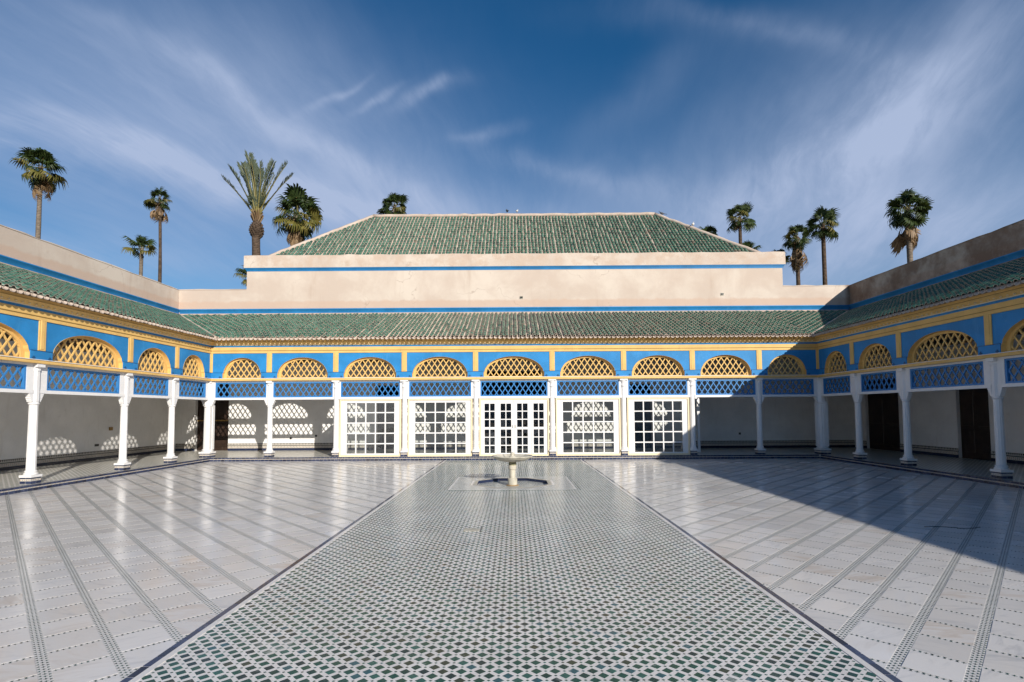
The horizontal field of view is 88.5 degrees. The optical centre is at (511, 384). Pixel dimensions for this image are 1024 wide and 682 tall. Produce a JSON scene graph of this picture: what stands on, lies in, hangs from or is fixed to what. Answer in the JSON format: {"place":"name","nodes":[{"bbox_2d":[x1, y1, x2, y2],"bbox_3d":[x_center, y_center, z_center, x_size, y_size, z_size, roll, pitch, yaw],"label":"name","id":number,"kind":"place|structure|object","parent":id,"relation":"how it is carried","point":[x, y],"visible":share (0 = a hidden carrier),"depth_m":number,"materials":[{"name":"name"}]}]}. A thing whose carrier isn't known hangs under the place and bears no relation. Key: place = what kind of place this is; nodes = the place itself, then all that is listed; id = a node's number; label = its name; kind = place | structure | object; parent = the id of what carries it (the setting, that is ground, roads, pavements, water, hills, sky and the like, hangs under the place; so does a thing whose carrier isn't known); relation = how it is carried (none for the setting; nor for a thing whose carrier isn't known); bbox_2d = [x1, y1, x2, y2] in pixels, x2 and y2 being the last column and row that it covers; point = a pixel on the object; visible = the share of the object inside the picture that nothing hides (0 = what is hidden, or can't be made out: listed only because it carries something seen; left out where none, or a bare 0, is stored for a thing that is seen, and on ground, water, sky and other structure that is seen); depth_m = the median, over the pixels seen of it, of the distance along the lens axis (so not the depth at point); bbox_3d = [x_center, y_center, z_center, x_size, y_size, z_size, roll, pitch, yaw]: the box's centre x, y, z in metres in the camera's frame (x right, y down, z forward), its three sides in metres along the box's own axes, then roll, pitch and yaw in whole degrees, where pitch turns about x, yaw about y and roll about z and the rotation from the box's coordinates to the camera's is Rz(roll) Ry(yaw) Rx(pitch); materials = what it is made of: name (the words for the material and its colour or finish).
{"place":"outdoors","nodes":[
{"label":"outdoors","id":0,"kind":"place"},
{"bbox_2d":[0,458,1023,681],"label":"courtyard floor","id":1,"kind":"structure","parent":0,"point":[117,579],"depth_m":6.82,"materials":[{"name":"tile"}]},
{"bbox_2d":[0,224,216,495],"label":"arcade","id":2,"kind":"object","parent":1,"relation":"on","point":[96,355],"visible":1,"depth_m":15.99,"materials":[{"name":"paint"}]},
{"bbox_2d":[120,459,901,681],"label":"tiled walkway","id":3,"kind":"structure","parent":1,"relation":"attached to","point":[581,570],"depth_m":4.72,"materials":[{"name":"white tile"}]},
{"bbox_2d":[463,527,481,531],"bbox_3d":[-0.587,2.159,7.820,0.262,0.004,0.360,0,-3,0],"label":"drain cover","id":4,"kind":"object","parent":3,"relation":"on","point":[471,529],"visible":1,"depth_m":7.80,"materials":[{"name":"metal"}]},
{"bbox_2d":[492,444,532,485],"bbox_3d":[0.010,1.990,12.993,1.011,1.009,1.011,0,-3,0],"label":"fountain","id":5,"kind":"object","parent":3,"relation":"on","point":[512,458],"visible":1,"depth_m":12.90,"materials":[{"name":"stone"}]},
{"bbox_2d":[174,285,855,461],"bbox_3d":[0.080,-0.621,22.601,30.220,7.416,7.125,0,-3,0],"label":"arcade","id":6,"kind":"object","parent":1,"relation":"on","point":[325,393],"visible":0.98,"depth_m":19.97,"materials":[{"name":"paint"}]},
{"bbox_2d":[197,384,228,450],"bbox_3d":[-13.082,1.346,23.086,1.450,3.110,0.095,0,-3,0],"label":"door","id":7,"kind":"structure","parent":6,"relation":"in","point":[221,406],"depth_m":23.05,"materials":[{"name":"brown wood"}]},
{"bbox_2d":[341,400,399,454],"bbox_3d":[-5.245,1.607,19.479,2.174,1.998,0.070,0,-3,0],"label":"window","id":8,"kind":"structure","parent":6,"relation":"in","point":[344,412],"depth_m":19.45,"materials":[{"name":"white paint"}]},
{"bbox_2d":[409,400,470,454],"bbox_3d":[-2.656,1.591,19.469,2.280,1.998,0.070,0,-3,0],"label":"window","id":9,"kind":"structure","parent":6,"relation":"in","point":[412,413],"depth_m":19.44,"materials":[{"name":"white paint"}]},
{"bbox_2d":[481,402,496,453],"bbox_3d":[-0.851,1.616,19.461,0.597,1.945,0.060,0,-3,0],"label":"door leaf","id":10,"kind":"structure","parent":6,"relation":"in","point":[483,428],"depth_m":19.43,"materials":[{"name":"white paint"}]},
{"bbox_2d":[497,401,513,453],"bbox_3d":[-0.233,1.612,19.458,0.622,1.945,0.060,0,-3,0],"label":"door leaf","id":11,"kind":"structure","parent":6,"relation":"in","point":[499,411],"depth_m":19.43,"materials":[{"name":"white paint"}]},
{"bbox_2d":[244,212,785,339],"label":"pavilion","id":12,"kind":"structure","parent":6,"relation":"on","point":[509,260],"depth_m":23.17,"materials":[{"name":"beige paint"}]},
{"bbox_2d":[514,401,530,453],"bbox_3d":[0.396,1.608,19.441,0.622,1.945,0.090,0,-3,0],"label":"door leaf","id":13,"kind":"structure","parent":6,"relation":"in","point":[515,402],"depth_m":19.43,"materials":[{"name":"white paint"}]},
{"bbox_2d":[531,401,547,453],"bbox_3d":[1.014,1.605,19.454,0.597,1.945,0.060,0,-3,0],"label":"door leaf","id":14,"kind":"structure","parent":6,"relation":"in","point":[545,428],"depth_m":19.42,"materials":[{"name":"white paint"}]},
{"bbox_2d":[557,399,619,453],"bbox_3d":[2.818,1.558,19.449,2.280,1.998,0.070,0,-3,0],"label":"window","id":15,"kind":"structure","parent":6,"relation":"in","point":[560,411],"depth_m":19.42,"materials":[{"name":"white paint"}]},
{"bbox_2d":[629,399,687,452],"bbox_3d":[5.407,1.543,19.439,2.174,1.998,0.070,0,-3,0],"label":"window","id":16,"kind":"structure","parent":6,"relation":"in","point":[684,421],"depth_m":19.41,"materials":[{"name":"white paint"}]},
{"bbox_2d":[694,397,700,451],"bbox_3d":[7.015,1.564,20.493,0.620,2.150,0.050,0,-3,0],"label":"open door leaf","id":17,"kind":"structure","parent":6,"relation":"in","point":[697,398],"depth_m":20.47,"materials":[{"name":"white paint"}]},
{"bbox_2d":[811,219,1023,488],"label":"arcade","id":18,"kind":"object","parent":1,"relation":"on","point":[929,349],"visible":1,"depth_m":16.18,"materials":[{"name":"paint"}]},
{"bbox_2d":[867,378,899,450],"bbox_3d":[15.023,1.207,21.156,0.085,2.860,1.900,0,-3,0],"label":"door","id":19,"kind":"structure","parent":18,"relation":"in","point":[883,409],"depth_m":21.16,"materials":[{"name":"brown wood"}]},
{"bbox_2d":[959,388,990,460],"bbox_3d":[15.008,1.236,16.948,0.085,2.360,1.200,0,-3,0],"label":"door","id":20,"kind":"structure","parent":18,"relation":"in","point":[974,403],"depth_m":16.98,"materials":[{"name":"brown wood"}]},
{"bbox_2d":[0,0,1023,289],"label":"sky","id":21,"kind":"structure","parent":0,"point":[688,111],"materials":[{"name":"blue"}]},
{"bbox_2d":[924,526,979,528],"bbox_3d":[6.533,2.117,7.772,0.792,0.007,0.107,-1,-3,7],"label":"cable","id":22,"kind":"object","parent":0,"point":[942,526],"visible":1,"depth_m":7.83,"materials":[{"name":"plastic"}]},
{"label":"ground","id":23,"kind":"structure","parent":0,"visible":0},
{"bbox_2d":[10,147,68,238],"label":"fan palm","id":24,"kind":"object","parent":23,"relation":"on","point":[41,181],"visible":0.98,"depth_m":42.79,"materials":[{"name":"green plant"}]},
{"bbox_2d":[121,235,156,275],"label":"fan palm","id":25,"kind":"object","parent":23,"relation":"on","point":[142,242],"visible":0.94,"depth_m":45.60,"materials":[{"name":"green plant"}]},
{"bbox_2d":[143,187,172,282],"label":"fan palm","id":26,"kind":"object","parent":23,"relation":"on","point":[157,214],"visible":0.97,"depth_m":48.80,"materials":[{"name":"green plant"}]},
{"bbox_2d":[234,265,246,286],"bbox_3d":[-19.173,-2.384,38.306,2.186,13.112,1.945,0,-3,0],"label":"fan palm","id":27,"kind":"object","parent":23,"relation":"on","point":[244,272],"visible":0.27,"depth_m":38.05,"materials":[{"name":"green plant"}]},
{"bbox_2d":[221,150,293,254],"bbox_3d":[-17.796,-6.195,36.523,5.389,20.542,2.292,0,-3,0],"label":"date palm","id":28,"kind":"object","parent":23,"relation":"on","point":[256,197],"visible":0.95,"depth_m":36.64,"materials":[{"name":"green plant"}]},
{"bbox_2d":[272,183,323,245],"bbox_3d":[-15.764,-5.097,38.449,3.761,18.506,3.776,0,-3,0],"label":"fan palm","id":29,"kind":"object","parent":23,"relation":"on","point":[297,228],"visible":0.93,"depth_m":38.31,"materials":[{"name":"green plant"}]},
{"bbox_2d":[376,192,408,214],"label":"fan palm","id":30,"kind":"object","parent":23,"relation":"on","point":[390,200],"visible":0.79,"depth_m":45.53,"materials":[{"name":"green plant"}]},
{"bbox_2d":[697,225,717,234],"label":"fan palm","id":31,"kind":"object","parent":23,"relation":"on","point":[709,229],"visible":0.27,"depth_m":48.27,"materials":[{"name":"green plant"}]},
{"bbox_2d":[726,201,756,244],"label":"fan palm","id":32,"kind":"object","parent":23,"relation":"on","point":[744,209],"visible":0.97,"depth_m":45.51,"materials":[{"name":"green plant"}]},
{"bbox_2d":[742,240,762,249],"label":"fan palm","id":33,"kind":"object","parent":23,"relation":"on","point":[751,244],"visible":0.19,"depth_m":47.37,"materials":[{"name":"green plant"}]},
{"bbox_2d":[771,248,790,264],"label":"fan palm","id":34,"kind":"object","parent":23,"relation":"on","point":[783,250],"visible":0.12,"depth_m":44.39,"materials":[{"name":"green plant"}]},
{"bbox_2d":[782,224,812,284],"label":"fan palm","id":35,"kind":"object","parent":23,"relation":"on","point":[795,244],"visible":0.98,"depth_m":42.30,"materials":[{"name":"green plant"}]},
{"bbox_2d":[804,205,840,284],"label":"fan palm","id":36,"kind":"object","parent":23,"relation":"on","point":[829,216],"visible":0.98,"depth_m":42.41,"materials":[{"name":"green plant"}]},
{"bbox_2d":[884,187,933,262],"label":"fan palm","id":37,"kind":"object","parent":23,"relation":"on","point":[908,237],"visible":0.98,"depth_m":40.30,"materials":[{"name":"green plant"}]}
]}

